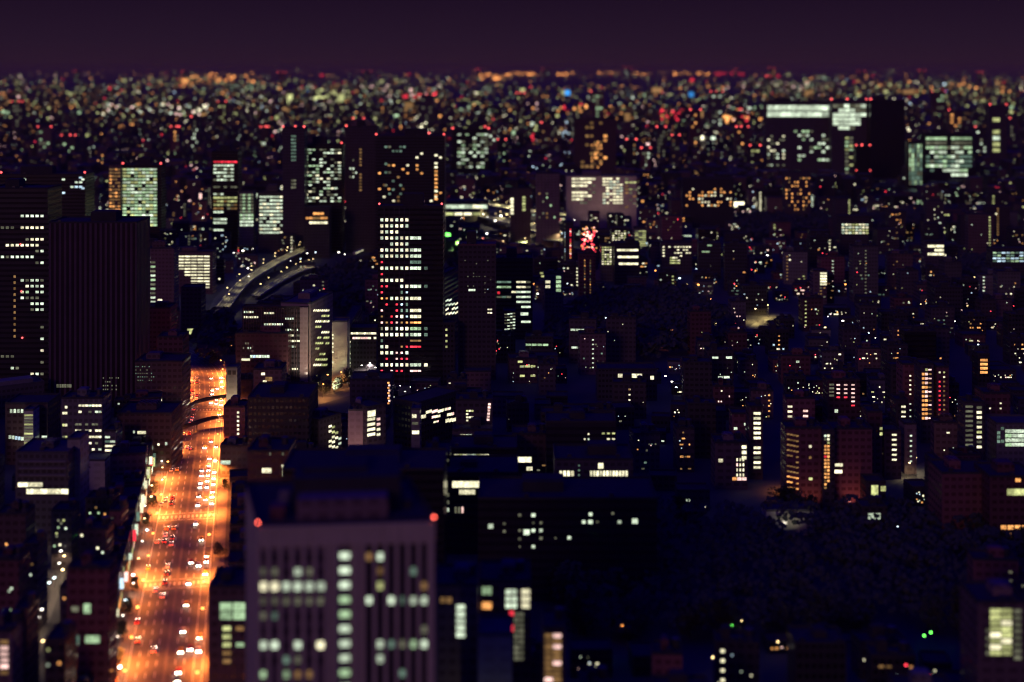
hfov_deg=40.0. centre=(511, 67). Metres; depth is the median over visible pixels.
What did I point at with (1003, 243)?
house
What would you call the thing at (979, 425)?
apartment block
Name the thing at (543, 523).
office building
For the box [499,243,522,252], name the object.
apartment block
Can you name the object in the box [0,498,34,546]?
building
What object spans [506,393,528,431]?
corner block
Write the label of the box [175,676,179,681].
car
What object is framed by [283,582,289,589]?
window
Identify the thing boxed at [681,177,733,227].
apartment block
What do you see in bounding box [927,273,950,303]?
apartment block
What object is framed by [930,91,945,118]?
office tower
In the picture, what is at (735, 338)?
corner block
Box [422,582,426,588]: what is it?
window
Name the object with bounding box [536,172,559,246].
office building
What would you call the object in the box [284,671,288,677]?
window
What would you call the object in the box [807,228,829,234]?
office building
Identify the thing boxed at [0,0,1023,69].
sky
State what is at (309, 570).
window
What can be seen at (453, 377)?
corner block
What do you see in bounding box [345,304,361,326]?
office building
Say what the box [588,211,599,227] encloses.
corner block
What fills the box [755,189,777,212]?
apartment block
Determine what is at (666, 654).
corner block
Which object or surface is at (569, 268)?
apartment block
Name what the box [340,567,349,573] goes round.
window
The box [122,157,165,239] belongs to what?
office tower
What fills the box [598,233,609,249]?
apartment block
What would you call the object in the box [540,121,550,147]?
office tower
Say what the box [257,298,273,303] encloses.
corner block
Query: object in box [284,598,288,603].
window
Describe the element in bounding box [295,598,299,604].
window
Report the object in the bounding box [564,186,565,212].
office building
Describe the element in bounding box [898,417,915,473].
apartment block
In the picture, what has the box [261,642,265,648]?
window
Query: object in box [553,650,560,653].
window
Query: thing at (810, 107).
window
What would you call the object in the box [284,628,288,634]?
window
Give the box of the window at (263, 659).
[261,657,265,663]
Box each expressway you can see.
[217,247,307,308]
[252,266,313,299]
[478,214,562,247]
[488,203,565,220]
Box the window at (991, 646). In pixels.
[990,645,1000,648]
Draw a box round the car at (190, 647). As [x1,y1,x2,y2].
[188,644,192,650]
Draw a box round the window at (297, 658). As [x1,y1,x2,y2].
[295,656,299,662]
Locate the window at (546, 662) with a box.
[545,661,552,664]
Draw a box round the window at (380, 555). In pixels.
[378,553,382,559]
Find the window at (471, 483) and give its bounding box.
[469,481,474,487]
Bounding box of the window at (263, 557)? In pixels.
[261,554,265,560]
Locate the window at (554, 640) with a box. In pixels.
[553,639,560,642]
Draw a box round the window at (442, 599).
[440,597,444,602]
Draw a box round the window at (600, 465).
[598,463,602,468]
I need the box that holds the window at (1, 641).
[0,640,7,643]
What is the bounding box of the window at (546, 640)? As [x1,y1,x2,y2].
[545,639,552,642]
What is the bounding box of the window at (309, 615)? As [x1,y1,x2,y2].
[307,613,311,619]
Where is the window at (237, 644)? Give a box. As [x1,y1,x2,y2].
[236,643,243,646]
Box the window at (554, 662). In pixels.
[553,661,560,664]
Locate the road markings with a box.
[125,350,224,681]
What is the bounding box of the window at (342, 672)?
[340,670,349,675]
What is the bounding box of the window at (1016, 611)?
[1014,609,1020,613]
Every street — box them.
[39,570,66,655]
[190,266,287,362]
[318,387,349,404]
[747,311,792,328]
[885,462,923,486]
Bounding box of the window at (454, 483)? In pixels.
[452,481,457,487]
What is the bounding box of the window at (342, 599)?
[340,596,349,602]
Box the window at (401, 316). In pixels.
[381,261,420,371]
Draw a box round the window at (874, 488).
[871,485,877,495]
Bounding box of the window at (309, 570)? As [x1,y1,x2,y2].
[307,568,311,574]
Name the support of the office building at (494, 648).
on the ground
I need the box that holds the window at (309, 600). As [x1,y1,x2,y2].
[307,598,311,603]
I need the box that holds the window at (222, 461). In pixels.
[221,460,229,463]
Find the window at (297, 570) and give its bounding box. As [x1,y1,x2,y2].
[295,568,300,574]
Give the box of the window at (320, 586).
[317,582,323,589]
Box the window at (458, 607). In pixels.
[456,605,464,609]
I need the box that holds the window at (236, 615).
[233,612,244,618]
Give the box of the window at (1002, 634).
[1001,633,1011,636]
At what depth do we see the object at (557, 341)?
1070.89 m
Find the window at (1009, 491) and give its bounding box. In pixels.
[1007,489,1013,494]
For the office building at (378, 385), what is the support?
on the ground
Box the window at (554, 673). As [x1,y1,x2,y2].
[553,672,560,675]
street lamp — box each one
[131,606,138,630]
[446,233,451,251]
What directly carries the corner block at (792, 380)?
on the ground
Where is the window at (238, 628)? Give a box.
[236,626,243,630]
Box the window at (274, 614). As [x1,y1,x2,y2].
[272,612,276,618]
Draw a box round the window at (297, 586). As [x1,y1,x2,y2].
[294,582,300,589]
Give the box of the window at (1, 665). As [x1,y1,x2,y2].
[0,664,7,667]
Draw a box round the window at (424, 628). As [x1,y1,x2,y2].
[422,626,426,632]
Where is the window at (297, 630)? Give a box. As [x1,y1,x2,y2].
[295,628,299,634]
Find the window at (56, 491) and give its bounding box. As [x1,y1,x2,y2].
[54,489,60,493]
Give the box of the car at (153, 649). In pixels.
[151,647,156,652]
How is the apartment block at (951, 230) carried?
on the ground
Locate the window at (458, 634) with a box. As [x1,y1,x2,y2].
[456,632,464,636]
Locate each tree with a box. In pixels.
[117,619,128,636]
[117,646,124,662]
[121,597,133,612]
[130,576,138,588]
[142,512,151,524]
[147,494,157,505]
[150,480,158,491]
[212,541,227,557]
[221,478,228,487]
[312,374,323,387]
[318,379,331,392]
[332,376,342,390]
[341,368,353,384]
[667,492,690,524]
[767,486,789,500]
[780,482,806,500]
[785,492,804,503]
[804,494,818,509]
[1011,526,1023,549]
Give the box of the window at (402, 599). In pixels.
[400,597,404,603]
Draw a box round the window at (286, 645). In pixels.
[284,642,288,648]
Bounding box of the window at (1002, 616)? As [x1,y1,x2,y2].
[1001,615,1011,618]
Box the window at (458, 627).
[456,625,464,629]
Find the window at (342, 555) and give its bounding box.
[340,553,349,558]
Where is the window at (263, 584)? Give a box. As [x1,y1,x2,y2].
[261,582,265,589]
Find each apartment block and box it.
[0,607,22,681]
[61,386,110,451]
[94,194,98,202]
[94,203,104,209]
[101,197,107,205]
[104,421,121,453]
[114,394,130,416]
[166,210,175,215]
[168,200,186,218]
[172,221,190,237]
[179,232,199,246]
[179,247,215,293]
[192,199,206,221]
[192,221,211,232]
[192,231,208,244]
[195,185,211,206]
[214,232,230,253]
[216,256,224,283]
[261,298,286,303]
[268,182,281,189]
[278,233,295,258]
[293,280,299,294]
[296,440,317,447]
[300,274,328,291]
[312,406,340,447]
[341,412,347,447]
[356,255,368,260]
[365,274,377,321]
[394,384,398,396]
[435,562,478,681]
[443,319,455,384]
[446,218,458,236]
[456,389,492,423]
[480,558,530,681]
[484,184,498,195]
[489,230,496,233]
[496,242,503,252]
[496,330,509,362]
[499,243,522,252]
[510,187,530,242]
[523,243,544,255]
[531,190,533,207]
[534,279,543,302]
[542,606,564,681]
[544,268,562,325]
[545,248,551,255]
[552,245,577,263]
[558,260,577,289]
[573,249,584,260]
[578,248,595,296]
[578,327,605,374]
[588,401,615,418]
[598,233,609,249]
[600,243,612,280]
[606,311,635,361]
[607,212,623,227]
[610,226,626,243]
[613,373,645,418]
[646,217,659,239]
[646,233,655,249]
[651,241,659,263]
[658,268,675,288]
[660,214,681,239]
[660,240,691,273]
[674,188,680,197]
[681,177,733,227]
[682,215,691,222]
[687,305,710,354]
[693,269,712,279]
[711,431,747,488]
[714,624,758,681]
[723,232,748,242]
[729,407,745,437]
[746,188,762,209]
[746,397,762,478]
[747,250,754,277]
[749,382,772,418]
[753,325,767,345]
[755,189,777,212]
[765,323,788,354]
[770,220,790,244]
[781,417,822,509]
[783,246,806,283]
[783,389,814,419]
[792,243,805,249]
[798,291,822,330]
[806,233,833,272]
[809,271,833,302]
[810,268,826,303]
[811,192,814,208]
[815,176,834,207]
[816,422,834,511]
[817,251,844,283]
[823,370,859,421]
[826,416,871,507]
[829,218,831,235]
[832,197,851,236]
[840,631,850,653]
[849,240,877,301]
[851,622,906,679]
[856,372,872,396]
[861,401,881,475]
[866,636,915,681]
[867,373,884,404]
[869,215,872,228]
[881,338,907,374]
[882,423,900,478]
[885,210,905,244]
[885,249,912,289]
[885,356,915,412]
[890,195,912,208]
[890,292,911,308]
[890,391,907,425]
[896,358,913,419]
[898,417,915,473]
[900,325,935,360]
[906,221,913,241]
[914,358,933,442]
[915,322,949,364]
[920,213,923,235]
[923,188,944,206]
[924,199,943,240]
[924,451,939,510]
[925,300,953,338]
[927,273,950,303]
[931,281,962,323]
[931,361,948,415]
[931,413,956,457]
[945,242,957,259]
[946,221,956,240]
[949,211,972,220]
[957,214,964,244]
[957,393,974,448]
[960,579,1023,681]
[965,212,993,253]
[966,209,982,211]
[967,545,1018,590]
[972,349,989,395]
[972,396,984,459]
[975,383,1009,413]
[977,269,992,295]
[983,205,1009,241]
[987,192,1008,205]
[1003,308,1023,335]
[1007,226,1022,245]
[1010,211,1017,225]
[1013,395,1023,413]
[1014,285,1023,310]
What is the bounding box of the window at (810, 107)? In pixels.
[808,105,814,109]
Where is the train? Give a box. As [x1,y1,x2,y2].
[353,248,362,254]
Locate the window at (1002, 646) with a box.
[1001,645,1011,648]
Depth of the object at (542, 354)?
1009.70 m
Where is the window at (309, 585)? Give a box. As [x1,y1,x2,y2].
[306,582,312,589]
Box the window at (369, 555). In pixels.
[367,553,371,559]
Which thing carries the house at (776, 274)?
on the ground
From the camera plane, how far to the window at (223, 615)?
469.91 m
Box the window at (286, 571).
[284,569,288,575]
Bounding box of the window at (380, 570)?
[378,568,382,574]
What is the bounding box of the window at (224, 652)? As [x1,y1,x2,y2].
[223,651,230,654]
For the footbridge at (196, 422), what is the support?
on the ground
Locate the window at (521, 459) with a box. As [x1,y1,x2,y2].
[519,457,524,461]
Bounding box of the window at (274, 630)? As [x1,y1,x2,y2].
[272,628,276,634]
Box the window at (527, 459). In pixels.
[525,457,531,461]
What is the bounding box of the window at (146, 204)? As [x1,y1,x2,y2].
[123,204,156,225]
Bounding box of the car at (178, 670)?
[176,667,180,673]
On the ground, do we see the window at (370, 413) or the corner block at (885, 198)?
the corner block at (885, 198)
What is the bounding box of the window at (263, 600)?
[261,598,265,603]
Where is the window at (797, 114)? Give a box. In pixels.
[795,112,800,116]
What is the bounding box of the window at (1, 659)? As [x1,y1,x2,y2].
[0,658,7,661]
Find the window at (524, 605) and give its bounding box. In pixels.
[522,603,529,607]
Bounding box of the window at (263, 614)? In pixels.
[261,612,265,618]
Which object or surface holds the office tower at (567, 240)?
on the ground
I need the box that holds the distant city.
[0,68,1023,207]
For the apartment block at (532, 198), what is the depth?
2134.38 m
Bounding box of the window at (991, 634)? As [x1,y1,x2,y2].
[990,633,1000,636]
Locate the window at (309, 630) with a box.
[307,628,311,634]
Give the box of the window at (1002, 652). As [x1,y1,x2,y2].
[1001,651,1011,654]
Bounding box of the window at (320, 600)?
[318,598,322,603]
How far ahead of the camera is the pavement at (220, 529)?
683.22 m
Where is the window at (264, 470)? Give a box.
[262,468,270,472]
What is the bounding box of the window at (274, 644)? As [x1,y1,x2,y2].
[272,642,277,648]
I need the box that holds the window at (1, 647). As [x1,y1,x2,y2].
[0,646,7,649]
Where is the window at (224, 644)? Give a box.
[223,643,230,646]
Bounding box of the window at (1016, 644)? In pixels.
[1014,642,1020,646]
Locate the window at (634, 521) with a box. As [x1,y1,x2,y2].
[632,519,637,523]
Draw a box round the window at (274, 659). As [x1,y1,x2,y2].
[272,657,276,663]
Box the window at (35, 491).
[33,489,39,493]
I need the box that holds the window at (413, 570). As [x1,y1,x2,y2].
[411,568,415,574]
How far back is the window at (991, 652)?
449.93 m
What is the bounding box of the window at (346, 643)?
[340,640,349,646]
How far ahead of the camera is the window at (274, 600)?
347.34 m
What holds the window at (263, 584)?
in the office tower at (340, 567)
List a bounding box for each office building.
[0,374,43,417]
[0,454,4,507]
[5,393,60,464]
[15,438,74,545]
[24,405,38,443]
[67,430,88,525]
[67,550,116,681]
[89,451,109,489]
[99,191,107,202]
[117,399,182,470]
[150,301,176,350]
[157,329,188,352]
[167,188,182,206]
[171,244,191,248]
[181,284,205,340]
[208,566,245,681]
[220,435,246,476]
[223,325,238,354]
[224,395,246,438]
[226,363,240,401]
[236,325,290,374]
[242,304,308,381]
[244,184,264,213]
[247,381,317,448]
[247,434,295,480]
[253,359,286,388]
[268,294,293,299]
[281,289,332,380]
[282,444,446,580]
[304,205,331,257]
[332,317,349,382]
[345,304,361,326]
[348,397,362,444]
[350,322,377,372]
[350,370,393,417]
[351,398,385,443]
[368,271,377,276]
[369,309,377,321]
[393,385,460,447]
[411,403,420,447]
[425,437,451,466]
[444,266,457,353]
[447,455,517,553]
[452,382,482,391]
[452,417,492,434]
[452,431,516,454]
[458,177,475,197]
[462,225,479,239]
[478,473,656,600]
[478,615,511,681]
[496,247,531,338]
[503,307,514,352]
[508,350,536,383]
[512,422,544,475]
[525,329,552,352]
[533,255,557,277]
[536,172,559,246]
[541,402,571,422]
[545,408,615,472]
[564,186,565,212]
[566,171,636,227]
[569,311,596,363]
[573,226,579,240]
[596,362,656,400]
[613,238,639,284]
[633,226,645,256]
[639,207,655,226]
[651,669,707,681]
[668,198,680,213]
[682,222,691,239]
[682,354,711,399]
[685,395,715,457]
[696,227,716,239]
[697,237,720,278]
[704,342,733,382]
[723,239,746,290]
[739,280,766,314]
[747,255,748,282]
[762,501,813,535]
[763,237,785,252]
[765,196,781,212]
[778,347,810,382]
[782,171,810,214]
[787,624,845,681]
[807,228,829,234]
[817,196,835,215]
[836,214,868,255]
[855,341,880,371]
[855,495,886,542]
[860,473,885,499]
[872,227,898,253]
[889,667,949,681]
[896,194,916,206]
[913,280,926,300]
[914,194,922,206]
[921,239,944,265]
[928,455,981,545]
[944,207,960,233]
[951,275,977,308]
[958,247,963,259]
[974,459,1023,544]
[986,246,1023,280]
[993,267,1020,297]
[1014,203,1023,210]
[1019,562,1023,595]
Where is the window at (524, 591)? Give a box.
[522,589,529,594]
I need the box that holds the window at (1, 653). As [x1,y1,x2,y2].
[0,652,7,655]
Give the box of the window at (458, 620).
[456,618,464,623]
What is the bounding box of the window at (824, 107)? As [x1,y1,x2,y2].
[822,105,828,109]
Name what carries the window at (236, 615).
in the office building at (227, 624)
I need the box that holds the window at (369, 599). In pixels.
[367,597,371,603]
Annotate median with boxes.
[161,361,205,681]
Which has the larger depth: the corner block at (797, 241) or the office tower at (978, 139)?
the office tower at (978, 139)
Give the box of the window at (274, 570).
[272,568,276,574]
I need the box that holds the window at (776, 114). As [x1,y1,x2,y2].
[774,112,780,116]
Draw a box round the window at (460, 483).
[458,481,462,487]
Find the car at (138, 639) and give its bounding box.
[135,637,140,642]
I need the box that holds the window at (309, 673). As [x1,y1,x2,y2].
[307,671,311,677]
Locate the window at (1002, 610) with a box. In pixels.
[1001,609,1011,612]
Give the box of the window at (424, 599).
[422,597,426,603]
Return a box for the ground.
[0,70,1023,681]
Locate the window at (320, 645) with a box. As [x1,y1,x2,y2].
[317,642,323,648]
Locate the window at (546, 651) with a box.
[545,650,552,653]
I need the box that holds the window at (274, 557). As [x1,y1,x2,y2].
[272,554,276,560]
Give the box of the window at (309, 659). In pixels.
[307,657,311,663]
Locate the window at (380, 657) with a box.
[378,655,382,661]
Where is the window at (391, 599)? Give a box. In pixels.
[389,597,393,603]
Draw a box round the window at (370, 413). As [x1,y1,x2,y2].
[368,410,375,416]
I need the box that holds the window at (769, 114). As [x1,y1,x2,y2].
[767,112,773,116]
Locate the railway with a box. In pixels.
[326,252,370,268]
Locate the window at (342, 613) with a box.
[340,611,349,616]
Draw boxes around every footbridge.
[183,415,223,431]
[191,394,225,407]
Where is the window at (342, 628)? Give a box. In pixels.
[340,626,349,631]
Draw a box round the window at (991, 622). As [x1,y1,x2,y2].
[990,621,1000,624]
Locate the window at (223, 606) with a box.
[220,603,231,610]
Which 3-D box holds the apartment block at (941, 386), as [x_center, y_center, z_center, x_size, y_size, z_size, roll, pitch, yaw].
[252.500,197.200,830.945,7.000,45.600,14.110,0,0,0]
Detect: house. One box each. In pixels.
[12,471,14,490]
[187,207,191,212]
[229,468,246,490]
[299,262,315,268]
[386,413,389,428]
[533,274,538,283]
[534,398,550,419]
[546,390,567,405]
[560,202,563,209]
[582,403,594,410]
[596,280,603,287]
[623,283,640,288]
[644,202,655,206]
[649,469,676,490]
[651,412,669,432]
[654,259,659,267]
[655,426,665,443]
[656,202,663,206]
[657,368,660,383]
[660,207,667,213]
[667,356,679,373]
[670,400,684,420]
[671,381,681,394]
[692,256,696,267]
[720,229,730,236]
[720,333,724,345]
[744,378,767,386]
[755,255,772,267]
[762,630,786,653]
[768,350,778,354]
[771,270,782,278]
[772,288,788,301]
[779,249,782,258]
[792,282,806,295]
[794,279,808,288]
[807,333,829,344]
[809,326,830,336]
[816,369,832,377]
[839,315,854,325]
[852,207,859,212]
[860,401,871,416]
[863,368,880,374]
[878,266,884,277]
[879,332,888,343]
[903,478,923,505]
[904,250,919,254]
[909,244,920,253]
[912,317,924,324]
[913,255,920,262]
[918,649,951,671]
[958,319,960,329]
[965,342,988,355]
[975,200,984,204]
[986,318,1002,329]
[990,361,1005,364]
[994,235,999,243]
[995,242,1006,245]
[995,379,1019,387]
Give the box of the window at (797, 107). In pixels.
[795,105,800,109]
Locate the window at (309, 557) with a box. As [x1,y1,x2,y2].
[307,554,311,560]
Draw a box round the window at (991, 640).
[990,639,1000,642]
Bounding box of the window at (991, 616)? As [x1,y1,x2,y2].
[990,615,1000,618]
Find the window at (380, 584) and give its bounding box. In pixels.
[378,582,382,588]
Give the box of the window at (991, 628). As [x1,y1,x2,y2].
[990,627,1000,630]
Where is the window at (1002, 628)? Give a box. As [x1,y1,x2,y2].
[1001,627,1011,630]
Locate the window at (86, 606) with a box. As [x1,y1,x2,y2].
[84,604,89,612]
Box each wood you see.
[191,306,237,363]
[311,259,375,321]
[543,281,735,357]
[568,494,1023,630]
[734,208,831,238]
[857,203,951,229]
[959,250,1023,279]
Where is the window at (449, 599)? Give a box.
[447,597,451,602]
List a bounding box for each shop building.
[77,675,94,681]
[95,554,123,608]
[109,482,144,527]
[110,440,149,496]
[111,470,146,509]
[114,526,131,571]
[114,542,127,591]
[117,584,118,616]
[118,495,139,541]
[125,514,137,554]
[130,390,161,400]
[130,435,155,475]
[131,441,152,487]
[228,545,245,565]
[229,527,245,549]
[230,510,245,530]
[231,480,245,496]
[231,492,245,513]
[580,221,597,268]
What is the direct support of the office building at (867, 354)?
on the ground
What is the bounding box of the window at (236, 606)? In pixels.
[233,603,244,610]
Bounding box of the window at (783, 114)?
[781,112,787,116]
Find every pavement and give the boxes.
[117,470,165,681]
[189,346,228,681]
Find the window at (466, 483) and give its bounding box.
[464,481,468,487]
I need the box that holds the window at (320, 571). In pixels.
[318,569,322,575]
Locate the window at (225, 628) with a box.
[223,626,230,630]
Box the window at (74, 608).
[72,606,78,611]
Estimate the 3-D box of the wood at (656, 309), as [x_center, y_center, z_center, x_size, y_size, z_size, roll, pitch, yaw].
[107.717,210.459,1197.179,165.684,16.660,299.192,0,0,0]
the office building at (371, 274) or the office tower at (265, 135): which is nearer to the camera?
the office building at (371, 274)
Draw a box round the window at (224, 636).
[223,635,230,638]
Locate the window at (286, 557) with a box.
[284,554,288,560]
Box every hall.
[446,198,487,222]
[553,440,632,475]
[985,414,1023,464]
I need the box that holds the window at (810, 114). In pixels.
[808,112,814,116]
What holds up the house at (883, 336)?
on the ground
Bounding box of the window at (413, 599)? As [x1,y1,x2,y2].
[411,597,415,603]
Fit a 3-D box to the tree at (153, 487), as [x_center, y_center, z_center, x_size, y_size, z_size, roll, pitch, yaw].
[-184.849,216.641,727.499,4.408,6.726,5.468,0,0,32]
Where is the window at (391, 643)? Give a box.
[389,641,393,647]
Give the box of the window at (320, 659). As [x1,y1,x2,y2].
[318,657,322,663]
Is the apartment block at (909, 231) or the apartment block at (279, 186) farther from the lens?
the apartment block at (279, 186)
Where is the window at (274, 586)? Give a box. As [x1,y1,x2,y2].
[271,582,277,589]
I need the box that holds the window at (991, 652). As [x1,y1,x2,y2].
[990,651,1000,654]
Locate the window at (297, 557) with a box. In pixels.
[295,554,299,560]
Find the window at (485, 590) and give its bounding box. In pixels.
[482,587,491,594]
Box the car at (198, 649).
[196,646,200,652]
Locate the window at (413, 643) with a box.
[411,641,415,647]
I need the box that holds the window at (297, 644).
[295,642,300,648]
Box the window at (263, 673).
[261,671,265,677]
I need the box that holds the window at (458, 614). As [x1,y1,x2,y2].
[456,612,464,616]
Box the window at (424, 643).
[422,640,426,647]
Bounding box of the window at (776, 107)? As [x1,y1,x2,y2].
[774,105,780,109]
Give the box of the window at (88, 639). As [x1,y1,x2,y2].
[85,636,91,642]
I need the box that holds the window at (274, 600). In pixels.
[272,598,276,604]
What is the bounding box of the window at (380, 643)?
[378,640,382,647]
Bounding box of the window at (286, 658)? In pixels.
[284,656,288,662]
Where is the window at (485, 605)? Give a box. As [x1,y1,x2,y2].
[482,602,491,608]
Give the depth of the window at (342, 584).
348.95 m
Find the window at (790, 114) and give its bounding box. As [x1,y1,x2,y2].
[788,112,793,116]
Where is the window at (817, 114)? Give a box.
[815,112,821,116]
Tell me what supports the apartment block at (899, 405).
on the ground
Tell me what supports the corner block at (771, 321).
on the ground
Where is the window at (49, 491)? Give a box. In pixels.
[47,489,53,493]
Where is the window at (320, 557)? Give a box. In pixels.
[318,554,322,560]
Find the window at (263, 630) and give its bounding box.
[261,628,265,634]
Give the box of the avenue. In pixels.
[124,350,225,681]
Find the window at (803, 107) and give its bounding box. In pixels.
[801,105,807,109]
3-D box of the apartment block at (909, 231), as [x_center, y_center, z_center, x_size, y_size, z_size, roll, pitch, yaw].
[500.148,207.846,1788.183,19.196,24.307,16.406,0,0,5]
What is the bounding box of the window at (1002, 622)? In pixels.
[1001,621,1011,624]
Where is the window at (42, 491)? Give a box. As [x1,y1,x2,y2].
[40,489,46,493]
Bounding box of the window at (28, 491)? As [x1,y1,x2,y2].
[26,489,32,493]
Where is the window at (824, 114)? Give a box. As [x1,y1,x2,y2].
[822,112,828,116]
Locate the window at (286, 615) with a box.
[284,613,288,619]
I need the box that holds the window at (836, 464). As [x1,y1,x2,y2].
[835,463,842,466]
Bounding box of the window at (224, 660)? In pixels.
[223,659,230,662]
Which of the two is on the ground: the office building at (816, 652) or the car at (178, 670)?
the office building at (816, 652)
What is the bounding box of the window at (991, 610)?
[990,609,1000,612]
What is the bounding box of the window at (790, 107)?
[788,105,793,109]
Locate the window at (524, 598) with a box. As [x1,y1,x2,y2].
[522,596,529,600]
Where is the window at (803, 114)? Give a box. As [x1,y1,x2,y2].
[801,112,807,116]
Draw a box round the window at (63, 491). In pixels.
[61,489,67,493]
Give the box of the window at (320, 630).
[318,628,322,634]
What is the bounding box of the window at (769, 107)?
[767,105,773,109]
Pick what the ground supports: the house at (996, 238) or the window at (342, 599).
the house at (996, 238)
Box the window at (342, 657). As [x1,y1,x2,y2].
[340,655,349,660]
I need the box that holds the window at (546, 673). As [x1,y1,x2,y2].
[545,672,552,675]
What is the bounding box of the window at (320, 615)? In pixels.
[318,613,322,619]
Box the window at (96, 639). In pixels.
[93,636,99,642]
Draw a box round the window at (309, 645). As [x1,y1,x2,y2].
[307,642,311,648]
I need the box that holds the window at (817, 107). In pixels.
[815,105,821,109]
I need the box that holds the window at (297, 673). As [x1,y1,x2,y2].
[295,671,299,677]
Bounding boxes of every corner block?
[94,186,98,193]
[160,228,175,244]
[166,216,178,228]
[177,306,179,328]
[199,244,216,257]
[207,208,211,219]
[210,241,222,257]
[235,244,251,257]
[241,373,252,396]
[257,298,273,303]
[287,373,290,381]
[344,257,358,262]
[369,250,377,270]
[447,371,466,387]
[458,222,472,239]
[497,229,508,243]
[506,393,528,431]
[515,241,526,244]
[523,251,532,289]
[531,637,541,681]
[539,356,555,394]
[578,664,608,681]
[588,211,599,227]
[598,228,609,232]
[624,216,631,228]
[627,227,632,237]
[629,421,659,471]
[640,255,647,277]
[648,240,659,258]
[651,634,682,673]
[673,418,693,471]
[691,238,698,255]
[696,332,715,355]
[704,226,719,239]
[712,377,733,419]
[725,221,740,231]
[725,326,746,350]
[727,271,744,295]
[728,296,745,329]
[734,191,737,207]
[734,348,755,373]
[737,205,750,213]
[737,354,757,383]
[747,243,759,254]
[755,243,771,255]
[767,318,775,325]
[769,230,781,236]
[776,313,794,337]
[783,370,805,391]
[793,238,805,244]
[795,231,806,237]
[798,225,815,230]
[815,399,822,421]
[818,344,843,368]
[833,360,855,373]
[834,240,837,251]
[838,323,860,362]
[855,300,876,337]
[857,194,872,206]
[867,200,882,212]
[881,194,894,206]
[882,408,889,422]
[889,308,907,321]
[889,319,911,340]
[896,266,917,294]
[899,235,903,249]
[921,221,938,238]
[921,263,938,280]
[939,256,961,277]
[945,189,950,205]
[949,375,958,416]
[949,445,980,459]
[959,190,974,203]
[961,310,985,333]
[975,293,995,317]
[986,188,1001,204]
[992,293,1011,316]
[997,325,1002,346]
[1003,332,1023,364]
[1018,209,1023,220]
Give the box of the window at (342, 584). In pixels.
[340,582,349,587]
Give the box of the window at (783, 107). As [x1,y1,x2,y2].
[781,105,787,109]
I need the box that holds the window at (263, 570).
[261,568,265,574]
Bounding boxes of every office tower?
[0,165,93,216]
[0,178,61,392]
[11,101,25,129]
[37,126,54,152]
[49,210,149,407]
[61,134,78,153]
[74,71,79,82]
[108,163,125,215]
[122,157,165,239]
[135,351,190,423]
[150,240,178,305]
[170,125,182,158]
[182,71,187,77]
[190,116,200,155]
[212,145,241,249]
[217,101,227,127]
[239,189,255,252]
[246,439,434,681]
[258,184,281,252]
[260,126,270,144]
[278,72,285,83]
[282,125,307,255]
[307,136,344,252]
[345,120,378,251]
[352,117,364,125]
[363,71,370,81]
[375,128,445,257]
[378,193,443,384]
[420,94,433,122]
[452,125,488,173]
[458,230,495,379]
[476,69,479,80]
[484,126,496,150]
[497,138,506,160]
[516,92,524,129]
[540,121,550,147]
[542,68,549,77]
[563,221,572,261]
[574,116,615,173]
[590,91,603,117]
[623,67,630,78]
[625,138,636,168]
[640,147,650,169]
[655,126,666,157]
[670,134,679,170]
[688,109,700,149]
[710,91,722,127]
[734,125,748,153]
[747,144,760,162]
[763,98,828,173]
[765,76,769,100]
[769,67,774,80]
[828,98,866,173]
[853,144,870,175]
[858,71,865,81]
[867,95,904,178]
[905,141,921,188]
[918,70,924,82]
[921,129,971,181]
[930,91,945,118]
[946,109,962,131]
[971,126,985,155]
[977,72,981,84]
[986,103,1006,165]
[1007,118,1017,146]
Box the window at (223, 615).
[220,612,231,618]
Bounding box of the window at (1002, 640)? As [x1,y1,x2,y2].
[1001,639,1011,642]
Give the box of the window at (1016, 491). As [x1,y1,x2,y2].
[1014,489,1020,494]
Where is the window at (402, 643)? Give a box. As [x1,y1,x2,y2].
[400,641,404,647]
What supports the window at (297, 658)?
in the office tower at (340, 567)
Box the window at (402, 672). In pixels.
[400,670,404,676]
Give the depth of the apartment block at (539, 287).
1316.88 m
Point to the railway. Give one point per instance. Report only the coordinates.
(355, 256)
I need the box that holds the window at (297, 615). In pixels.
[295,613,299,619]

